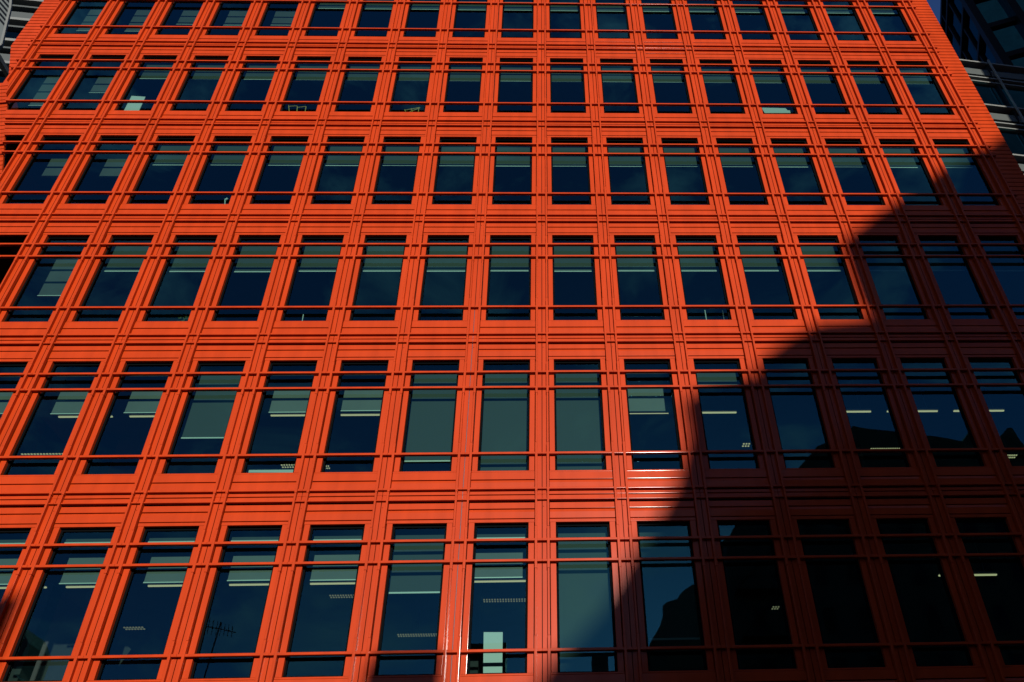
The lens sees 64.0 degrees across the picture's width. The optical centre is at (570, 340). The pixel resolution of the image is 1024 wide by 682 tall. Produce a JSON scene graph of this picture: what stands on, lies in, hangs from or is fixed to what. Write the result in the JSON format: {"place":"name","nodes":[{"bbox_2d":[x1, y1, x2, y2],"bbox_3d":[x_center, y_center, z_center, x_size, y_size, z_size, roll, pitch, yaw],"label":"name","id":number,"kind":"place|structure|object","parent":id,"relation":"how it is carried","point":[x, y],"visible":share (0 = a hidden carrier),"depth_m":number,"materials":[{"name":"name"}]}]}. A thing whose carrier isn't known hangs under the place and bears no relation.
{"place":"outdoors","nodes":[
{"label":"outdoors","id":0,"kind":"place"},
{"bbox_2d":[0,0,42,82],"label":"banded building","id":1,"kind":"structure","parent":0,"point":[23,12],"depth_m":42.58,"materials":[{"name":"grey"}]},
{"bbox_2d":[0,0,12,77],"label":"louvre screen","id":2,"kind":"object","parent":1,"relation":"attached to","point":[5,9],"visible":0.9,"depth_m":34.91,"materials":[{"name":"metal"}]},
{"bbox_2d":[0,0,1023,681],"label":"office building","id":3,"kind":"structure","parent":0,"point":[514,256],"depth_m":19.17,"materials":[{"name":"orange"}]},
{"bbox_2d":[0,82,8,182],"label":"building wing","id":4,"kind":"structure","parent":3,"relation":"attached to","point":[3,97],"depth_m":22.12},
{"bbox_2d":[0,361,30,424],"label":"window","id":5,"kind":"structure","parent":3,"relation":"in","point":[6,398],"depth_m":17.25,"materials":[{"name":"orange"}]},
{"bbox_2d":[0,528,34,611],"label":"window","id":6,"kind":"structure","parent":3,"relation":"in","point":[8,556],"depth_m":14.91,"materials":[{"name":"orange"}]},
{"bbox_2d":[7,54,75,109],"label":"window","id":7,"kind":"structure","parent":3,"relation":"in","point":[54,77],"depth_m":23.78,"materials":[{"name":"orange"}]},
{"bbox_2d":[0,135,82,203],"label":"window","id":8,"kind":"structure","parent":3,"relation":"in","point":[57,164],"depth_m":21.53,"materials":[{"name":"orange"}]},
{"bbox_2d":[20,432,63,455],"bbox_3d":[-12.802,2.420,20.141,1.034,0.969,0.280,0,-38,-2],"label":"louvre light","id":9,"kind":"object","parent":3,"relation":"hanging from","point":[40,453],"visible":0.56,"depth_m":19.77,"materials":[{"name":"white"}]},
{"bbox_2d":[0,235,91,321],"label":"window","id":10,"kind":"structure","parent":3,"relation":"in","point":[62,271],"depth_m":19.18,"materials":[{"name":"orange"}]},
{"bbox_2d":[0,361,103,474],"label":"window","id":11,"kind":"structure","parent":3,"relation":"in","point":[67,403],"depth_m":17.05,"materials":[{"name":"orange"}]},
{"bbox_2d":[0,527,119,681],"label":"window","id":12,"kind":"structure","parent":3,"relation":"in","point":[79,555],"depth_m":14.59,"materials":[{"name":"orange"}]},
{"bbox_2d":[50,1,108,33],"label":"window","id":13,"kind":"structure","parent":3,"relation":"in","point":[95,12],"depth_m":25.92,"materials":[{"name":"orange"}]},
{"bbox_2d":[55,55,126,109],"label":"window","id":14,"kind":"structure","parent":3,"relation":"in","point":[105,79],"depth_m":23.93,"materials":[{"name":"orange"}]},
{"bbox_2d":[60,135,140,203],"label":"window","id":15,"kind":"structure","parent":3,"relation":"in","point":[115,165],"depth_m":21.67,"materials":[{"name":"orange"}]},
{"bbox_2d":[67,235,156,321],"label":"window","id":16,"kind":"structure","parent":3,"relation":"in","point":[115,264],"depth_m":19.18,"materials":[{"name":"orange"}]},
{"bbox_2d":[75,361,176,474],"bbox_3d":[-8.844,1.636,16.643,1.203,2.794,0.645,0,-38,-2],"label":"window","id":17,"kind":"structure","parent":3,"relation":"in","point":[139,402],"depth_m":17.10,"materials":[{"name":"orange"}]},
{"bbox_2d":[101,1,156,34],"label":"window","id":18,"kind":"structure","parent":3,"relation":"in","point":[143,12],"depth_m":26.02,"materials":[{"name":"orange"}]},
{"bbox_2d":[121,96,145,110],"bbox_3d":[-12.419,-6.736,23.174,0.540,0.718,0.020,0,-38,-2],"label":"display board","id":19,"kind":"object","parent":3,"relation":"on","point":[132,106],"visible":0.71,"depth_m":23.12,"materials":[{"name":"white"}]},
{"bbox_2d":[111,55,178,110],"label":"window","id":20,"kind":"structure","parent":3,"relation":"in","point":[147,74],"depth_m":23.89,"materials":[{"name":"orange"}]},
{"bbox_2d":[87,526,203,680],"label":"window","id":21,"kind":"structure","parent":3,"relation":"in","point":[161,554],"depth_m":14.67,"materials":[{"name":"orange"}]},
{"bbox_2d":[122,135,197,203],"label":"window","id":22,"kind":"structure","parent":3,"relation":"in","point":[161,159],"depth_m":21.54,"materials":[{"name":"orange"}]},
{"bbox_2d":[151,2,204,34],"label":"window","id":23,"kind":"structure","parent":3,"relation":"in","point":[191,13],"depth_m":26.29,"materials":[{"name":"orange"}]},
{"bbox_2d":[137,235,220,320],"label":"window","id":24,"kind":"structure","parent":3,"relation":"in","point":[179,264],"depth_m":19.24,"materials":[{"name":"orange"}]},
{"bbox_2d":[166,55,230,110],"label":"window","id":25,"kind":"structure","parent":3,"relation":"in","point":[199,75],"depth_m":23.93,"materials":[{"name":"orange"}]},
{"bbox_2d":[156,361,249,473],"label":"window","id":26,"kind":"structure","parent":3,"relation":"in","point":[212,413],"depth_m":16.72,"materials":[{"name":"orange"}]},
{"bbox_2d":[184,136,254,203],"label":"window","id":27,"kind":"structure","parent":3,"relation":"in","point":[219,159],"depth_m":21.60,"materials":[{"name":"orange"}]},
{"bbox_2d":[201,2,253,34],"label":"window","id":28,"kind":"structure","parent":3,"relation":"in","point":[237,16],"depth_m":26.38,"materials":[{"name":"orange"}]},
{"bbox_2d":[182,525,287,678],"bbox_3d":[-5.758,4.585,14.390,1.203,2.794,0.645,0,-38,-2],"label":"window","id":29,"kind":"structure","parent":3,"relation":"in","point":[243,553],"depth_m":14.77,"materials":[{"name":"orange"}]},
{"bbox_2d":[206,235,284,320],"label":"window","id":30,"kind":"structure","parent":3,"relation":"in","point":[244,265],"depth_m":19.28,"materials":[{"name":"orange"}]},
{"bbox_2d":[221,56,282,110],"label":"window","id":31,"kind":"structure","parent":3,"relation":"in","point":[250,75],"depth_m":23.99,"materials":[{"name":"orange"}]},
{"bbox_2d":[246,468,293,472],"bbox_3d":[-5.882,2.590,16.046,0.947,0.106,0.200,0,-38,-2],"label":"storage box","id":32,"kind":"object","parent":3,"relation":"on","point":[269,470],"visible":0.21,"depth_m":15.96,"materials":[{"name":"white plastic"}]},
{"bbox_2d":[251,3,300,35],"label":"window","id":33,"kind":"structure","parent":3,"relation":"in","point":[285,16],"depth_m":26.47,"materials":[{"name":"orange"}]},
{"bbox_2d":[245,136,311,203],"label":"window","id":34,"kind":"structure","parent":3,"relation":"in","point":[276,160],"depth_m":21.67,"materials":[{"name":"orange"}]},
{"bbox_2d":[236,360,321,472],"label":"window","id":35,"kind":"structure","parent":3,"relation":"in","point":[283,402],"depth_m":17.24,"materials":[{"name":"orange"}]},
{"bbox_2d":[276,56,333,111],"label":"window","id":36,"kind":"structure","parent":3,"relation":"in","point":[302,75],"depth_m":24.05,"materials":[{"name":"orange"}]},
{"bbox_2d":[276,235,347,320],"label":"window","id":37,"kind":"structure","parent":3,"relation":"in","point":[307,264],"depth_m":19.33,"materials":[{"name":"orange"}]},
{"bbox_2d":[275,524,370,676],"bbox_3d":[-4.259,4.580,14.439,1.203,2.794,0.645,0,-38,-2],"label":"window","id":38,"kind":"structure","parent":3,"relation":"in","point":[324,552],"depth_m":14.88,"materials":[{"name":"orange"}]},
{"bbox_2d":[301,0,349,35],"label":"window","id":39,"kind":"structure","parent":3,"relation":"in","point":[313,7],"depth_m":25.98,"materials":[{"name":"orange"}]},
{"bbox_2d":[306,136,367,203],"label":"window","id":40,"kind":"structure","parent":3,"relation":"in","point":[333,160],"depth_m":21.73,"materials":[{"name":"orange"}]},
{"bbox_2d":[315,360,393,471],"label":"window","id":41,"kind":"structure","parent":3,"relation":"in","point":[353,400],"depth_m":17.31,"materials":[{"name":"orange"}]},
{"bbox_2d":[330,57,384,111],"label":"window","id":42,"kind":"structure","parent":3,"relation":"in","point":[353,76],"depth_m":24.09,"materials":[{"name":"orange"}]},
{"bbox_2d":[350,0,396,36],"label":"window","id":43,"kind":"structure","parent":3,"relation":"in","point":[359,13],"depth_m":26.06,"materials":[{"name":"orange"}]},
{"bbox_2d":[344,235,410,320],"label":"window","id":44,"kind":"structure","parent":3,"relation":"in","point":[371,264],"depth_m":19.39,"materials":[{"name":"orange"}]},
{"bbox_2d":[367,136,424,203],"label":"window","id":45,"kind":"structure","parent":3,"relation":"in","point":[389,160],"depth_m":21.75,"materials":[{"name":"orange"}]},
{"bbox_2d":[385,57,435,111],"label":"window","id":46,"kind":"structure","parent":3,"relation":"in","point":[404,76],"depth_m":24.14,"materials":[{"name":"orange"}]},
{"bbox_2d":[368,523,452,675],"bbox_3d":[-2.756,4.458,14.342,1.203,2.794,0.272,0,-38,-2],"label":"window","id":47,"kind":"structure","parent":3,"relation":"in","point":[405,578],"depth_m":14.65,"materials":[{"name":"orange"}]},
{"bbox_2d":[397,614,436,637],"bbox_3d":[-3.476,6.158,18.853,0.913,1.294,0.280,0,-38,-2],"label":"louvre light","id":48,"kind":"object","parent":3,"relation":"hanging from","point":[406,634],"visible":0.94,"depth_m":18.39,"materials":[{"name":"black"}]},
{"bbox_2d":[400,0,443,36],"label":"window","id":49,"kind":"structure","parent":3,"relation":"in","point":[439,7],"depth_m":26.12,"materials":[{"name":"orange"}]},
{"bbox_2d":[394,360,464,471],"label":"window","id":50,"kind":"structure","parent":3,"relation":"in","point":[435,415],"depth_m":16.74,"materials":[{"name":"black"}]},
{"bbox_2d":[413,235,473,320],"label":"window","id":51,"kind":"structure","parent":3,"relation":"in","point":[434,264],"depth_m":19.44,"materials":[{"name":"orange"}]},
{"bbox_2d":[428,137,480,203],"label":"window","id":52,"kind":"structure","parent":3,"relation":"in","point":[445,160],"depth_m":21.81,"materials":[{"name":"orange"}]},
{"bbox_2d":[439,57,485,111],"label":"window","id":53,"kind":"structure","parent":3,"relation":"in","point":[454,77],"depth_m":24.19,"materials":[{"name":"orange"}]},
{"bbox_2d":[449,0,490,37],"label":"window","id":54,"kind":"structure","parent":3,"relation":"in","point":[455,8],"depth_m":26.25,"materials":[{"name":"orange"}]},
{"bbox_2d":[483,632,502,672],"bbox_3d":[-1.334,5.331,13.945,0.341,0.715,0.030,0,-38,-2],"label":"display board","id":55,"kind":"object","parent":3,"relation":"on","point":[492,662],"visible":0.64,"depth_m":13.92,"materials":[{"name":"white"}]},
{"bbox_2d":[460,522,533,673],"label":"window","id":56,"kind":"structure","parent":3,"relation":"in","point":[488,550],"depth_m":15.06,"materials":[{"name":"orange"}]},
{"bbox_2d":[474,579,525,582],"bbox_3d":[-1.354,3.955,15.952,1.155,1.550,0.100,0,-38,-2],"label":"strip light","id":57,"kind":"object","parent":3,"relation":"hanging from","point":[496,580],"visible":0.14,"depth_m":15.46,"materials":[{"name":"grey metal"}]},
{"bbox_2d":[472,359,534,470],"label":"window","id":58,"kind":"structure","parent":3,"relation":"in","point":[507,419],"depth_m":16.75,"materials":[{"name":"teal"}]},
{"bbox_2d":[482,591,525,602],"bbox_3d":[-1.572,5.281,18.073,1.175,0.980,0.280,0,-38,-2],"label":"louvre light","id":59,"kind":"object","parent":3,"relation":"hanging from","point":[505,599],"visible":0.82,"depth_m":17.72,"materials":[{"name":"white"}]},
{"bbox_2d":[481,235,535,319],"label":"window","id":60,"kind":"structure","parent":3,"relation":"in","point":[490,264],"depth_m":19.50,"materials":[{"name":"orange"}]},
{"bbox_2d":[488,137,535,204],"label":"window","id":61,"kind":"structure","parent":3,"relation":"in","point":[501,161],"depth_m":21.87,"materials":[{"name":"orange"}]},
{"bbox_2d":[493,58,536,112],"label":"window","id":62,"kind":"structure","parent":3,"relation":"in","point":[504,77],"depth_m":24.26,"materials":[{"name":"orange"}]},
{"bbox_2d":[498,0,536,37],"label":"window","id":63,"kind":"structure","parent":3,"relation":"in","point":[502,8],"depth_m":26.29,"materials":[{"name":"orange"}]},
{"bbox_2d":[546,0,584,37],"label":"window","id":64,"kind":"structure","parent":3,"relation":"in","point":[549,8],"depth_m":26.41,"materials":[{"name":"orange"}]},
{"bbox_2d":[546,58,589,112],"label":"window","id":65,"kind":"structure","parent":3,"relation":"in","point":[551,77],"depth_m":24.31,"materials":[{"name":"orange"}]},
{"bbox_2d":[547,137,595,204],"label":"window","id":66,"kind":"structure","parent":3,"relation":"in","point":[552,161],"depth_m":21.94,"materials":[{"name":"orange"}]},
{"bbox_2d":[548,235,602,319],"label":"window","id":67,"kind":"structure","parent":3,"relation":"in","point":[554,264],"depth_m":19.55,"materials":[{"name":"orange"}]},
{"bbox_2d":[549,359,611,469],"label":"window","id":68,"kind":"structure","parent":3,"relation":"in","point":[576,421],"depth_m":16.81,"materials":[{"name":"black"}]},
{"bbox_2d":[550,521,623,672],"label":"window","id":69,"kind":"structure","parent":3,"relation":"in","point":[582,604],"depth_m":14.41,"materials":[{"name":"teal"}]},
{"bbox_2d":[592,0,633,38],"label":"window","id":70,"kind":"structure","parent":3,"relation":"in","point":[596,9],"depth_m":26.41,"materials":[{"name":"orange"}]},
{"bbox_2d":[596,58,642,112],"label":"window","id":71,"kind":"structure","parent":3,"relation":"in","point":[602,78],"depth_m":24.33,"materials":[{"name":"orange"}]},
{"bbox_2d":[602,137,654,204],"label":"window","id":72,"kind":"structure","parent":3,"relation":"in","point":[609,161],"depth_m":21.96,"materials":[{"name":"orange"}]},
{"bbox_2d":[610,235,669,319],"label":"window","id":73,"kind":"structure","parent":3,"relation":"in","point":[618,264],"depth_m":19.59,"materials":[{"name":"orange"}]},
{"bbox_2d":[619,359,688,469],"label":"window","id":74,"kind":"structure","parent":3,"relation":"in","point":[633,400],"depth_m":17.50,"materials":[{"name":"orange"}]},
{"bbox_2d":[638,0,681,38],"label":"window","id":75,"kind":"structure","parent":3,"relation":"in","point":[642,9],"depth_m":26.53,"materials":[{"name":"orange"}]},
{"bbox_2d":[646,59,695,113],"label":"window","id":76,"kind":"structure","parent":3,"relation":"in","point":[653,78],"depth_m":24.39,"materials":[{"name":"orange"}]},
{"bbox_2d":[631,520,714,670],"bbox_3d":[1.742,4.442,14.489,1.203,2.794,0.272,0,-38,-2],"label":"window","id":77,"kind":"structure","parent":3,"relation":"in","point":[666,606],"depth_m":14.57,"materials":[{"name":"black"}]},
{"bbox_2d":[658,138,713,204],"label":"window","id":78,"kind":"structure","parent":3,"relation":"in","point":[666,161],"depth_m":22.00,"materials":[{"name":"orange"}]},
{"bbox_2d":[671,235,735,319],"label":"window","id":79,"kind":"structure","parent":3,"relation":"in","point":[681,264],"depth_m":19.63,"materials":[{"name":"orange"}]},
{"bbox_2d":[684,0,729,39],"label":"window","id":80,"kind":"structure","parent":3,"relation":"in","point":[719,11],"depth_m":26.49,"materials":[{"name":"orange"}]},
{"bbox_2d":[696,59,748,113],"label":"window","id":81,"kind":"structure","parent":3,"relation":"in","point":[704,78],"depth_m":24.44,"materials":[{"name":"orange"}]},
{"bbox_2d":[689,358,764,468],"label":"window","id":82,"kind":"structure","parent":3,"relation":"in","point":[697,378],"depth_m":17.18,"materials":[{"name":"orange"}]},
{"bbox_2d":[713,138,772,204],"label":"window","id":83,"kind":"structure","parent":3,"relation":"in","point":[723,161],"depth_m":22.07,"materials":[{"name":"orange"}]},
{"bbox_2d":[730,1,777,39],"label":"window","id":84,"kind":"structure","parent":3,"relation":"in","point":[735,10],"depth_m":26.62,"materials":[{"name":"orange"}]},
{"bbox_2d":[711,520,803,669],"bbox_3d":[3.244,4.436,14.461,1.203,2.698,0.150,0,-38,-2],"label":"window","id":85,"kind":"structure","parent":3,"relation":"in","point":[788,615],"depth_m":14.40,"materials":[{"name":"orange"}]},
{"bbox_2d":[733,235,802,319],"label":"window","id":86,"kind":"structure","parent":3,"relation":"in","point":[745,264],"depth_m":19.68,"materials":[{"name":"orange"}]},
{"bbox_2d":[746,60,801,113],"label":"window","id":87,"kind":"structure","parent":3,"relation":"in","point":[755,79],"depth_m":24.48,"materials":[{"name":"orange"}]},
{"bbox_2d":[762,108,793,113],"bbox_3d":[6.010,-6.623,23.691,0.972,0.259,0.150,0,-38,-2],"label":"paper stack","id":88,"kind":"object","parent":3,"relation":"on","point":[775,111],"visible":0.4,"depth_m":23.61,"materials":[{"name":"white paper"}]},
{"bbox_2d":[767,138,830,204],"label":"window","id":89,"kind":"structure","parent":3,"relation":"in","point":[779,162],"depth_m":22.12,"materials":[{"name":"orange"}]},
{"bbox_2d":[758,358,840,467],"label":"window","id":90,"kind":"structure","parent":3,"relation":"in","point":[828,437],"depth_m":16.87,"materials":[{"name":"orange"}]},
{"bbox_2d":[775,1,824,39],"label":"window","id":91,"kind":"structure","parent":3,"relation":"in","point":[816,27],"depth_m":26.59,"materials":[{"name":"orange"}]},
{"bbox_2d":[795,60,853,113],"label":"window","id":92,"kind":"structure","parent":3,"relation":"in","point":[806,79],"depth_m":24.55,"materials":[{"name":"orange"}]},
{"bbox_2d":[794,235,868,318],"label":"window","id":93,"kind":"structure","parent":3,"relation":"in","point":[808,264],"depth_m":19.73,"materials":[{"name":"orange"}]},
{"bbox_2d":[792,519,892,667],"bbox_3d":[4.743,4.430,14.510,1.203,2.698,0.150,0,-38,-2],"label":"window","id":94,"kind":"structure","parent":3,"relation":"in","point":[884,656],"depth_m":14.45,"materials":[{"name":"orange"}]},
{"bbox_2d":[821,2,872,40],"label":"window","id":95,"kind":"structure","parent":3,"relation":"in","point":[855,11],"depth_m":26.67,"materials":[{"name":"orange"}]},
{"bbox_2d":[822,138,889,204],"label":"window","id":96,"kind":"structure","parent":3,"relation":"in","point":[835,162],"depth_m":22.15,"materials":[{"name":"orange"}]},
{"bbox_2d":[827,358,916,467],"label":"window","id":97,"kind":"structure","parent":3,"relation":"in","point":[902,439],"depth_m":16.91,"materials":[{"name":"orange"}]},
{"bbox_2d":[844,60,906,114],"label":"window","id":98,"kind":"structure","parent":3,"relation":"in","point":[857,79],"depth_m":24.57,"materials":[{"name":"orange"}]},
{"bbox_2d":[866,2,919,40],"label":"window","id":99,"kind":"structure","parent":3,"relation":"in","point":[908,26],"depth_m":26.66,"materials":[{"name":"orange"}]},
{"bbox_2d":[855,235,933,318],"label":"window","id":100,"kind":"structure","parent":3,"relation":"in","point":[871,264],"depth_m":19.79,"materials":[{"name":"orange"}]},
{"bbox_2d":[876,139,947,204],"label":"window","id":101,"kind":"structure","parent":3,"relation":"in","point":[891,162],"depth_m":22.19,"materials":[{"name":"orange"}]},
{"bbox_2d":[894,61,957,114],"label":"window","id":102,"kind":"structure","parent":3,"relation":"in","point":[907,80],"depth_m":24.61,"materials":[{"name":"orange"}]},
{"bbox_2d":[872,518,980,666],"bbox_3d":[6.242,4.425,14.559,1.203,2.698,0.150,0,-38,-2],"label":"window","id":103,"kind":"structure","parent":3,"relation":"in","point":[965,635],"depth_m":14.51,"materials":[{"name":"orange"}]},
{"bbox_2d":[896,357,991,466],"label":"window","id":104,"kind":"structure","parent":3,"relation":"in","point":[983,459],"depth_m":16.95,"materials":[{"name":"orange"}]},
{"bbox_2d":[915,235,999,318],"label":"window","id":105,"kind":"structure","parent":3,"relation":"in","point":[934,264],"depth_m":19.83,"materials":[{"name":"orange"}]},
{"bbox_2d":[930,139,1004,204],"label":"window","id":106,"kind":"structure","parent":3,"relation":"in","point":[947,162],"depth_m":22.24,"materials":[{"name":"orange"}]},
{"bbox_2d":[951,517,1023,664],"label":"window","id":107,"kind":"structure","parent":3,"relation":"in","point":[1015,542],"depth_m":15.05,"materials":[{"name":"orange"}]},
{"bbox_2d":[965,357,1023,465],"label":"window","id":108,"kind":"structure","parent":3,"relation":"in","point":[1013,362],"depth_m":17.63,"materials":[{"name":"orange"}]},
{"bbox_2d":[975,235,1023,318],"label":"window","id":109,"kind":"structure","parent":3,"relation":"in","point":[996,264],"depth_m":20.05,"materials":[{"name":"orange"}]},
{"bbox_2d":[927,0,940,23],"label":"sky","id":110,"kind":"structure","parent":0,"point":[934,5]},
{"bbox_2d":[940,0,1023,74],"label":"glass tower","id":111,"kind":"structure","parent":0,"point":[992,31],"depth_m":58.30,"materials":[{"name":"blue"}]},
{"bbox_3d":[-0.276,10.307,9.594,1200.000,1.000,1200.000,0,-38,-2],"label":"ground","id":112,"kind":"structure","parent":0,"visible":0},
{"bbox_2d":[960,59,1023,172],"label":"glazed building","id":113,"kind":"structure","parent":112,"relation":"on","point":[1001,93],"depth_m":40.66,"materials":[{"name":"grey"}]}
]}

